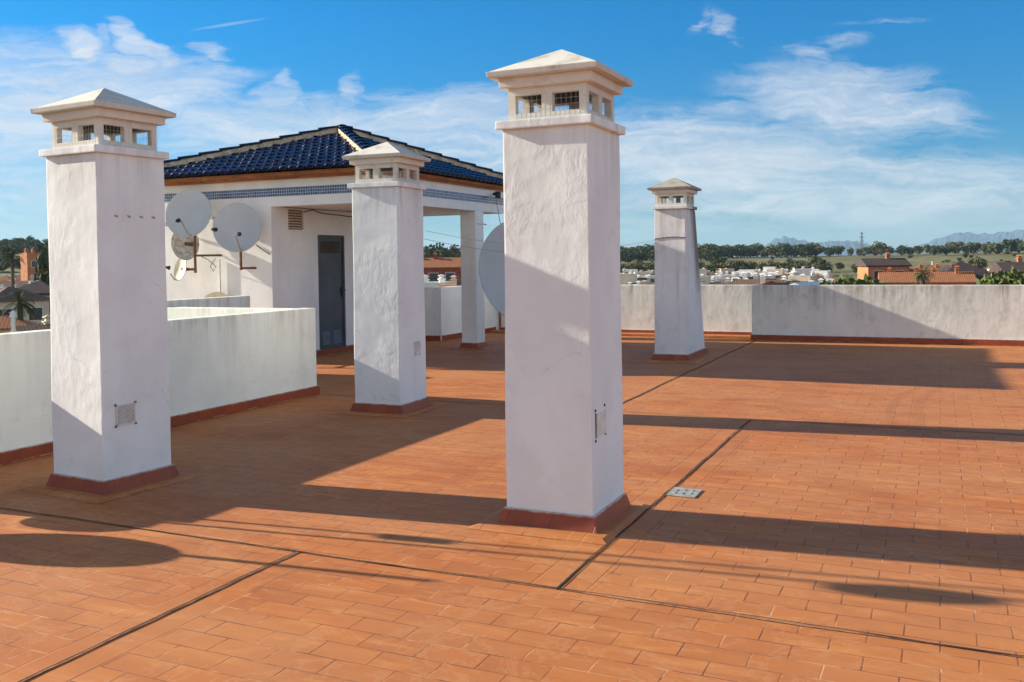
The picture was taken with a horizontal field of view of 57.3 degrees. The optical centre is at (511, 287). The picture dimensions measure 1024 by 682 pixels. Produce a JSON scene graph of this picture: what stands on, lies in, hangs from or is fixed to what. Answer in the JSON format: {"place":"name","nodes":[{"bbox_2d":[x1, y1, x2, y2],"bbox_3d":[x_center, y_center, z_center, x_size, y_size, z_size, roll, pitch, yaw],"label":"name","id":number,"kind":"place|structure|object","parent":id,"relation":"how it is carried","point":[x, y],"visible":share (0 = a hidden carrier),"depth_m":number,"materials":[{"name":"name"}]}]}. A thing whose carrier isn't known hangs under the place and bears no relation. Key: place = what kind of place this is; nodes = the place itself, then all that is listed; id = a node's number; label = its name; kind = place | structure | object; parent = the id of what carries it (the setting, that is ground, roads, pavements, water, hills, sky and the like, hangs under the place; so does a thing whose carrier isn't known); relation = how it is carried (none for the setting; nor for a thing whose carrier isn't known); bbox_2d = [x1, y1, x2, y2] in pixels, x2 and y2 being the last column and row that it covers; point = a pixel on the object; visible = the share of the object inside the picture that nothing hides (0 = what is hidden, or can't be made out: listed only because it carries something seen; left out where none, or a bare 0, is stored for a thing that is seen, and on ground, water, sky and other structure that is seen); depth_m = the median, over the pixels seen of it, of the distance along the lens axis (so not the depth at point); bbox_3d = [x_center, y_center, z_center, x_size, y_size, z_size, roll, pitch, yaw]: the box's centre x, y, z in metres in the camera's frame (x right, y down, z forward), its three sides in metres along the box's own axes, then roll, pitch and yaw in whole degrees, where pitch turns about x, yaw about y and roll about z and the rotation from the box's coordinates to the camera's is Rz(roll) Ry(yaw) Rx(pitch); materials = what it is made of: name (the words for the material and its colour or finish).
{"place":"outdoors","nodes":[
{"label":"outdoors","id":0,"kind":"place"},
{"bbox_2d":[9,311,16,331],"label":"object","id":1,"kind":"structure","parent":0,"point":[13,315],"depth_m":40.58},
{"bbox_2d":[0,246,1023,280],"bbox_3d":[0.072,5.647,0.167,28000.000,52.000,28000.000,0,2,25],"label":"ground","id":2,"kind":"structure","parent":0,"point":[915,260],"depth_m":695.76,"materials":[{"name":"green plant"}]},
{"bbox_2d":[0,247,25,286],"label":"palm tree","id":3,"kind":"object","parent":2,"relation":"on","point":[12,256],"visible":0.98,"depth_m":145.31,"materials":[{"name":"green plant"}]},
{"bbox_2d":[0,275,33,288],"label":"white house","id":4,"kind":"structure","parent":2,"relation":"on","point":[7,283],"depth_m":176.17,"materials":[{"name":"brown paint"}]},
{"bbox_2d":[0,291,40,320],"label":"palm tree","id":5,"kind":"object","parent":2,"relation":"on","point":[19,305],"visible":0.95,"depth_m":81.26,"materials":[{"name":"green plant"}]},
{"bbox_2d":[0,315,40,332],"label":"cream house","id":6,"kind":"structure","parent":2,"relation":"on","point":[5,324],"depth_m":79.77,"materials":[{"name":"orange tile"}]},
{"bbox_2d":[0,287,49,323],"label":"tiled house","id":7,"kind":"structure","parent":2,"relation":"on","point":[41,304],"depth_m":103.09,"materials":[{"name":"brown tile"}]},
{"bbox_2d":[0,308,13,315],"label":"window","id":8,"kind":"structure","parent":7,"relation":"in","point":[10,309],"depth_m":100.93,"materials":[{"name":"grey glass"}]},
{"bbox_2d":[28,307,42,320],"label":"window","id":9,"kind":"structure","parent":7,"relation":"in","point":[39,317],"depth_m":103.33,"materials":[{"name":"black glass"}]},
{"bbox_2d":[20,248,40,280],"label":"orange house","id":10,"kind":"structure","parent":2,"relation":"on","point":[28,269],"depth_m":203.25,"materials":[{"name":"paint"}]},
{"bbox_2d":[10,315,50,331],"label":"cream house","id":11,"kind":"structure","parent":2,"relation":"on","point":[45,325],"depth_m":74.49,"materials":[{"name":"beige paint"}]},
{"bbox_2d":[19,280,49,313],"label":"tiled house","id":12,"kind":"structure","parent":2,"relation":"on","point":[39,287],"depth_m":109.50,"materials":[{"name":"tile"}]},
{"bbox_2d":[34,242,49,282],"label":"pine tree","id":13,"kind":"object","parent":2,"relation":"on","point":[41,273],"visible":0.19,"depth_m":133.12,"materials":[{"name":"green plant"}]},
{"bbox_2d":[423,245,434,257],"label":"pine tree","id":14,"kind":"object","parent":2,"relation":"on","point":[427,253],"visible":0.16,"depth_m":479.32,"materials":[{"name":"green plant"}]},
{"bbox_2d":[424,274,448,286],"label":"white house","id":15,"kind":"structure","parent":2,"relation":"on","point":[428,283],"depth_m":104.48,"materials":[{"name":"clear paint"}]},
{"bbox_2d":[433,246,456,257],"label":"pine tree","id":16,"kind":"object","parent":2,"relation":"on","point":[441,253],"visible":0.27,"depth_m":478.08,"materials":[{"name":"green plant"}]},
{"bbox_2d":[436,279,460,286],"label":"tiled house","id":17,"kind":"structure","parent":2,"relation":"on","point":[455,282],"depth_m":63.47,"materials":[{"name":"brown tile"}]},
{"bbox_2d":[446,244,460,256],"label":"pine tree","id":18,"kind":"object","parent":2,"relation":"on","point":[454,249],"visible":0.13,"depth_m":502.61,"materials":[{"name":"green plant"}]},
{"bbox_2d":[424,253,500,329],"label":"apartment house","id":19,"kind":"structure","parent":2,"relation":"on","point":[435,266],"depth_m":145.28,"materials":[{"name":"orange brick"}]},
{"bbox_2d":[428,273,438,280],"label":"window","id":20,"kind":"structure","parent":19,"relation":"in","point":[432,276],"depth_m":145.25,"materials":[{"name":"black glass"}]},
{"bbox_2d":[620,273,636,284],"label":"white house","id":21,"kind":"structure","parent":2,"relation":"on","point":[625,278],"depth_m":134.03,"materials":[{"name":"paint"}]},
{"bbox_2d":[622,252,637,263],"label":"pine tree","id":22,"kind":"object","parent":2,"relation":"on","point":[628,257],"visible":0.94,"depth_m":715.13,"materials":[{"name":"green plant"}]},
{"bbox_2d":[632,250,649,260],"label":"pine tree","id":23,"kind":"object","parent":2,"relation":"on","point":[644,256],"visible":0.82,"depth_m":722.23,"materials":[{"name":"green plant"}]},
{"bbox_2d":[698,244,709,260],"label":"pine tree","id":24,"kind":"object","parent":2,"relation":"on","point":[700,254],"visible":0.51,"depth_m":751.51,"materials":[{"name":"green plant"}]},
{"bbox_2d":[700,276,713,284],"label":"white house","id":25,"kind":"structure","parent":2,"relation":"on","point":[706,280],"depth_m":132.33,"materials":[{"name":"paint"}]},
{"bbox_2d":[701,244,717,257],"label":"pine tree","id":26,"kind":"object","parent":2,"relation":"on","point":[706,248],"visible":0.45,"depth_m":743.27,"materials":[{"name":"green plant"}]},
{"bbox_2d":[703,250,717,262],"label":"pine tree","id":27,"kind":"object","parent":2,"relation":"on","point":[709,254],"visible":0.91,"depth_m":705.58,"materials":[{"name":"green plant"}]},
{"bbox_2d":[713,262,727,270],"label":"pine tree","id":28,"kind":"object","parent":2,"relation":"on","point":[718,266],"visible":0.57,"depth_m":505.96,"materials":[{"name":"green plant"}]},
{"bbox_2d":[710,275,737,284],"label":"white house","id":29,"kind":"structure","parent":2,"relation":"on","point":[726,282],"depth_m":131.53,"materials":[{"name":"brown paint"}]},
{"bbox_2d":[718,245,731,257],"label":"pine tree","id":30,"kind":"object","parent":2,"relation":"on","point":[725,249],"visible":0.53,"depth_m":840.72,"materials":[{"name":"green plant"}]},
{"bbox_2d":[733,260,748,269],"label":"pine tree","id":31,"kind":"object","parent":2,"relation":"on","point":[742,264],"visible":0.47,"depth_m":480.60,"materials":[{"name":"green plant"}]},
{"bbox_2d":[733,245,749,257],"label":"pine tree","id":32,"kind":"object","parent":2,"relation":"on","point":[740,250],"visible":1,"depth_m":841.27,"materials":[{"name":"green plant"}]},
{"bbox_2d":[725,271,759,281],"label":"white house","id":33,"kind":"structure","parent":2,"relation":"on","point":[737,274],"depth_m":154.93,"materials":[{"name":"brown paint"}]},
{"bbox_2d":[731,270,755,276],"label":"white house","id":34,"kind":"structure","parent":2,"relation":"on","point":[751,272],"depth_m":179.37,"materials":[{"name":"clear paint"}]},
{"bbox_2d":[732,272,784,284],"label":"white house","id":35,"kind":"structure","parent":2,"relation":"on","point":[754,281],"depth_m":130.09,"materials":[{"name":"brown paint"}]},
{"bbox_2d":[756,249,767,257],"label":"pine tree","id":36,"kind":"object","parent":2,"relation":"on","point":[763,253],"visible":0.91,"depth_m":863.67,"materials":[{"name":"green plant"}]},
{"bbox_2d":[755,262,775,272],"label":"pine tree","id":37,"kind":"object","parent":2,"relation":"on","point":[757,266],"visible":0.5,"depth_m":460.63,"materials":[{"name":"green plant"}]},
{"bbox_2d":[759,273,781,284],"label":"white house","id":38,"kind":"structure","parent":2,"relation":"on","point":[763,277],"depth_m":128.55,"materials":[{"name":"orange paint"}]},
{"bbox_2d":[764,246,785,257],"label":"pine tree","id":39,"kind":"object","parent":2,"relation":"on","point":[774,251],"visible":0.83,"depth_m":838.18,"materials":[{"name":"green plant"}]},
{"bbox_2d":[767,269,784,275],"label":"white house","id":40,"kind":"structure","parent":2,"relation":"on","point":[781,271],"depth_m":177.98,"materials":[{"name":"paint"}]},
{"bbox_2d":[761,270,793,278],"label":"white house","id":41,"kind":"structure","parent":2,"relation":"on","point":[777,275],"depth_m":153.72,"materials":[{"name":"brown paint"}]},
{"bbox_2d":[780,243,791,257],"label":"pine tree","id":42,"kind":"object","parent":2,"relation":"on","point":[786,250],"visible":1,"depth_m":828.58,"materials":[{"name":"green plant"}]},
{"bbox_2d":[766,274,807,284],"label":"white house","id":43,"kind":"structure","parent":2,"relation":"on","point":[783,278],"depth_m":129.21,"materials":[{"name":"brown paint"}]},
{"bbox_2d":[786,263,801,271],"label":"pine tree","id":44,"kind":"object","parent":2,"relation":"on","point":[797,266],"visible":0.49,"depth_m":453.46,"materials":[{"name":"green plant"}]},
{"bbox_2d":[789,248,800,257],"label":"pine tree","id":45,"kind":"object","parent":2,"relation":"on","point":[794,253],"visible":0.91,"depth_m":830.22,"materials":[{"name":"green plant"}]},
{"bbox_2d":[787,275,814,281],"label":"white house","id":46,"kind":"structure","parent":2,"relation":"on","point":[808,278],"depth_m":129.12,"materials":[{"name":"paint"}]},
{"bbox_2d":[793,269,810,275],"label":"white house","id":47,"kind":"structure","parent":2,"relation":"on","point":[805,271],"depth_m":176.63,"materials":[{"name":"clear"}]},
{"bbox_2d":[796,244,812,257],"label":"pine tree","id":48,"kind":"object","parent":2,"relation":"on","point":[803,249],"visible":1,"depth_m":821.78,"materials":[{"name":"green plant"}]},
{"bbox_2d":[790,282,821,284],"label":"white house","id":49,"kind":"structure","parent":2,"relation":"on","point":[809,283],"depth_m":114.08,"materials":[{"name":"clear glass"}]},
{"bbox_2d":[793,270,823,281],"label":"white house","id":50,"kind":"structure","parent":2,"relation":"on","point":[813,273],"depth_m":152.38,"materials":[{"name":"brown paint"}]},
{"bbox_2d":[806,242,815,255],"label":"pine tree","id":51,"kind":"object","parent":2,"relation":"on","point":[812,248],"visible":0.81,"depth_m":825.02,"materials":[{"name":"green plant"}]},
{"bbox_2d":[811,246,824,256],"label":"pine tree","id":52,"kind":"object","parent":2,"relation":"on","point":[818,252],"visible":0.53,"depth_m":844.39,"materials":[{"name":"green plant"}]},
{"bbox_2d":[821,262,833,271],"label":"pine tree","id":53,"kind":"object","parent":2,"relation":"on","point":[826,266],"visible":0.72,"depth_m":454.53,"materials":[{"name":"green plant"}]},
{"bbox_2d":[821,247,835,256],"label":"pine tree","id":54,"kind":"object","parent":2,"relation":"on","point":[828,251],"visible":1,"depth_m":816.83,"materials":[{"name":"green plant"}]},
{"bbox_2d":[831,245,844,255],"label":"pine tree","id":55,"kind":"object","parent":2,"relation":"on","point":[839,249],"visible":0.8,"depth_m":869.42,"materials":[{"name":"green plant"}]},
{"bbox_2d":[819,274,860,284],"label":"leafy tree","id":56,"kind":"object","parent":2,"relation":"on","point":[848,279],"visible":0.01,"depth_m":92.30,"materials":[{"name":"green plant"}]},
{"bbox_2d":[831,272,867,284],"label":"leafy tree","id":57,"kind":"object","parent":2,"relation":"on","point":[840,279],"visible":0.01,"depth_m":96.64,"materials":[{"name":"green plant"}]},
{"bbox_2d":[836,273,879,284],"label":"leafy tree","id":58,"kind":"object","parent":2,"relation":"on","point":[865,280],"visible":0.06,"depth_m":91.61,"materials":[{"name":"green plant"}]},
{"bbox_2d":[867,245,878,256],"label":"pine tree","id":59,"kind":"object","parent":2,"relation":"on","point":[871,250],"visible":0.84,"depth_m":784.26,"materials":[{"name":"green plant"}]},
{"bbox_2d":[872,241,887,256],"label":"pine tree","id":60,"kind":"object","parent":2,"relation":"on","point":[881,251],"visible":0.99,"depth_m":775.25,"materials":[{"name":"green plant"}]},
{"bbox_2d":[855,252,911,280],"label":"brick house","id":61,"kind":"structure","parent":2,"relation":"on","point":[872,267],"depth_m":156.41,"materials":[{"name":"tile"}]},
{"bbox_2d":[895,245,908,255],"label":"pine tree","id":62,"kind":"object","parent":2,"relation":"on","point":[901,249],"visible":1,"depth_m":781.23,"materials":[{"name":"green plant"}]},
{"bbox_2d":[911,264,934,284],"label":"palm tree","id":63,"kind":"object","parent":2,"relation":"on","point":[921,277],"visible":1,"depth_m":109.69,"materials":[{"name":"green plant"}]},
{"bbox_2d":[909,263,939,271],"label":"brick house","id":64,"kind":"structure","parent":2,"relation":"on","point":[937,266],"depth_m":162.40,"materials":[{"name":"orange brick"}]},
{"bbox_2d":[878,265,975,284],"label":"brick house","id":65,"kind":"structure","parent":2,"relation":"on","point":[956,277],"depth_m":143.93,"materials":[{"name":"orange tile"}]},
{"bbox_2d":[921,244,943,255],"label":"pine tree","id":66,"kind":"object","parent":2,"relation":"on","point":[933,249],"visible":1,"depth_m":746.89,"materials":[{"name":"green plant"}]},
{"bbox_2d":[940,244,958,254],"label":"pine tree","id":67,"kind":"object","parent":2,"relation":"on","point":[946,250],"visible":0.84,"depth_m":750.89,"materials":[{"name":"green plant"}]},
{"bbox_2d":[946,241,964,253],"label":"pine tree","id":68,"kind":"object","parent":2,"relation":"on","point":[956,243],"visible":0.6,"depth_m":780.83,"materials":[{"name":"green plant"}]},
{"bbox_2d":[931,261,990,284],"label":"brick house","id":69,"kind":"structure","parent":2,"relation":"on","point":[977,271],"depth_m":146.55,"materials":[{"name":"tile"}]},
{"bbox_2d":[964,242,981,254],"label":"pine tree","id":70,"kind":"object","parent":2,"relation":"on","point":[973,247],"visible":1,"depth_m":748.34,"materials":[{"name":"green plant"}]},
{"bbox_2d":[973,256,987,268],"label":"pine tree","id":71,"kind":"object","parent":2,"relation":"on","point":[981,263],"visible":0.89,"depth_m":463.56,"materials":[{"name":"green plant"}]},
{"bbox_2d":[973,274,998,284],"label":"leafy tree","id":72,"kind":"object","parent":2,"relation":"on","point":[979,282],"depth_m":89.78,"materials":[{"name":"green plant"}]},
{"bbox_2d":[985,242,1005,253],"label":"pine tree","id":73,"kind":"object","parent":2,"relation":"on","point":[994,247],"visible":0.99,"depth_m":727.78,"materials":[{"name":"green plant"}]},
{"bbox_2d":[981,272,1023,284],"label":"leafy tree","id":74,"kind":"object","parent":2,"relation":"on","point":[996,282],"visible":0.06,"depth_m":84.98,"materials":[{"name":"green plant"}]},
{"bbox_2d":[985,266,1023,280],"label":"leafy tree","id":75,"kind":"object","parent":2,"relation":"on","point":[994,275],"visible":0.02,"depth_m":97.57,"materials":[{"name":"green plant"}]},
{"bbox_2d":[988,255,1023,275],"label":"brick house","id":76,"kind":"structure","parent":2,"relation":"on","point":[1004,266],"depth_m":131.13,"materials":[{"name":"tile"}]},
{"bbox_2d":[1000,238,1022,252],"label":"pine tree","id":77,"kind":"object","parent":2,"relation":"on","point":[1011,245],"visible":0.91,"depth_m":747.21,"materials":[{"name":"green plant"}]},
{"bbox_2d":[999,269,1023,284],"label":"leafy tree","id":78,"kind":"object","parent":2,"relation":"on","point":[1014,277],"visible":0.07,"depth_m":85.52,"materials":[{"name":"green plant"}]},
{"bbox_2d":[0,0,1023,256],"label":"sky","id":79,"kind":"structure","parent":0,"point":[896,123],"materials":[{"name":"blue"}]},
{"bbox_2d":[751,236,893,256],"bbox_3d":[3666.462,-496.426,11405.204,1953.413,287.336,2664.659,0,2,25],"label":"mountain","id":80,"kind":"structure","parent":0,"point":[854,245],"depth_m":10884.51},
{"bbox_2d":[894,230,1023,253],"bbox_3d":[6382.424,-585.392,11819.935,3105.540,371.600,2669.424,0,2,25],"label":"mountain","id":81,"kind":"structure","parent":0,"point":[982,238],"depth_m":11565.39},
{"bbox_3d":[0.949,6.421,6.779,21.900,9.240,26.700,0,2,25],"label":"apartment block","id":82,"kind":"object","parent":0,"visible":0},
{"bbox_2d":[0,333,1023,681],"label":"terrace floor","id":83,"kind":"structure","parent":82,"relation":"on","point":[852,513],"depth_m":5.44,"materials":[{"name":"tile"}]},
{"bbox_2d":[17,88,201,503],"bbox_3d":[-3.049,-0.006,7.066,0.910,2.971,0.940,0,2,29],"label":"rooftop chimney","id":84,"kind":"object","parent":83,"relation":"on","point":[110,384],"visible":1,"depth_m":6.84,"materials":[{"name":"paint"}]},
{"bbox_2d":[0,308,319,464],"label":"parapet wall","id":85,"kind":"structure","parent":83,"relation":"on","point":[224,364],"depth_m":9.96,"materials":[{"name":"paint"}]},
{"bbox_2d":[167,296,249,307],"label":"parapet wall","id":86,"kind":"structure","parent":83,"relation":"on","point":[237,301],"depth_m":13.49,"materials":[{"name":"paint"}]},
{"bbox_2d":[167,307,295,318],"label":"parapet wall","id":87,"kind":"structure","parent":83,"relation":"on","point":[178,312],"depth_m":12.24,"materials":[{"name":"paint"}]},
{"bbox_2d":[163,124,503,356],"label":"stair building","id":88,"kind":"structure","parent":83,"relation":"on","point":[293,191],"depth_m":16.08,"materials":[{"name":"paint"}]},
{"bbox_2d":[166,259,193,280],"bbox_3d":[-5.545,-0.320,15.708,0.521,0.404,0.270,-1,2,-10],"label":"satellite dish","id":89,"kind":"object","parent":88,"relation":"attached to","point":[180,268],"visible":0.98,"depth_m":15.73,"materials":[{"name":"white metal"}]},
{"bbox_2d":[171,233,198,259],"bbox_3d":[-5.478,-0.745,15.773,0.436,0.567,0.285,0,2,8],"label":"satellite dish","id":90,"kind":"object","parent":88,"relation":"attached to","point":[182,248],"visible":0.74,"depth_m":15.77,"materials":[{"name":"metal"}]},
{"bbox_2d":[165,189,221,272],"bbox_3d":[-5.190,-0.934,15.451,0.857,1.385,0.658,-2,2,-35],"label":"satellite dish","id":91,"kind":"object","parent":88,"relation":"attached to","point":[188,213],"visible":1,"depth_m":15.45,"materials":[{"name":"metal"}]},
{"bbox_2d":[204,292,227,297],"bbox_3d":[-4.768,0.385,15.336,0.664,0.633,0.456,-2,2,-40],"label":"satellite dish","id":92,"kind":"object","parent":88,"relation":"attached to","point":[217,294],"visible":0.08,"depth_m":15.38,"materials":[{"name":"metal"}]},
{"bbox_2d":[211,202,261,269],"bbox_3d":[-4.402,-0.826,14.965,0.843,1.098,0.687,-2,2,-34],"label":"satellite dish","id":93,"kind":"object","parent":88,"relation":"attached to","point":[236,226],"visible":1,"depth_m":15.12,"materials":[{"name":"metal"}]},
{"bbox_2d":[318,235,345,349],"bbox_3d":[-3.235,0.074,16.865,0.136,2.035,0.810,0,2,25],"label":"door","id":94,"kind":"structure","parent":88,"relation":"in","point":[331,253],"depth_m":16.90,"materials":[{"name":"paint"}]},
{"bbox_2d":[333,142,442,417],"bbox_3d":[-1.381,-0.126,10.416,0.910,2.971,0.940,0,2,22],"label":"rooftop chimney","id":95,"kind":"object","parent":83,"relation":"on","point":[389,322],"visible":1,"depth_m":10.16,"materials":[{"name":"paint"}]},
{"bbox_2d":[424,287,439,340],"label":"parapet wall","id":96,"kind":"structure","parent":83,"relation":"on","point":[429,313],"depth_m":19.39,"materials":[{"name":"paint"}]},
{"bbox_2d":[433,286,498,340],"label":"parapet wall","id":97,"kind":"structure","parent":83,"relation":"on","point":[447,313],"depth_m":19.73,"materials":[{"name":"paint"}]},
{"bbox_2d":[479,222,504,315],"bbox_3d":[0.231,-0.001,15.698,1.288,2.368,1.280,0,2,25],"label":"satellite dish","id":98,"kind":"object","parent":83,"relation":"on","point":[492,270],"visible":0.14,"depth_m":15.62,"materials":[{"name":"metal"}]},
{"bbox_2d":[468,50,652,544],"bbox_3d":[0.313,-0.016,5.967,0.910,2.971,0.940,0,2,25],"label":"rooftop chimney","id":99,"kind":"object","parent":83,"relation":"on","point":[563,381],"visible":1,"depth_m":5.71,"materials":[{"name":"paint"}]},
{"bbox_2d":[490,330,750,338],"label":"kerb","id":100,"kind":"structure","parent":83,"relation":"on","point":[653,334],"depth_m":19.46,"materials":[{"name":"tile"}]},
{"bbox_2d":[501,285,751,334],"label":"parapet wall","id":101,"kind":"structure","parent":83,"relation":"on","point":[727,309],"depth_m":19.57,"materials":[{"name":"paint"}]},
{"bbox_2d":[637,178,720,363],"bbox_3d":[2.771,-0.319,15.520,0.960,2.948,1.900,0,2,25],"label":"rooftop chimney","id":102,"kind":"object","parent":83,"relation":"on","point":[679,334],"visible":1,"depth_m":15.02,"materials":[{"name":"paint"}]},
{"bbox_2d":[666,487,702,497],"bbox_3d":[1.210,1.434,6.571,0.200,0.007,0.236,0,2,25],"label":"drain cover","id":103,"kind":"object","parent":83,"relation":"on","point":[684,492],"visible":1,"depth_m":6.56,"materials":[{"name":"metal"}]},
{"bbox_2d":[751,285,1023,345],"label":"parapet wall","id":104,"kind":"structure","parent":83,"relation":"on","point":[959,314],"depth_m":17.56,"materials":[{"name":"paint"}]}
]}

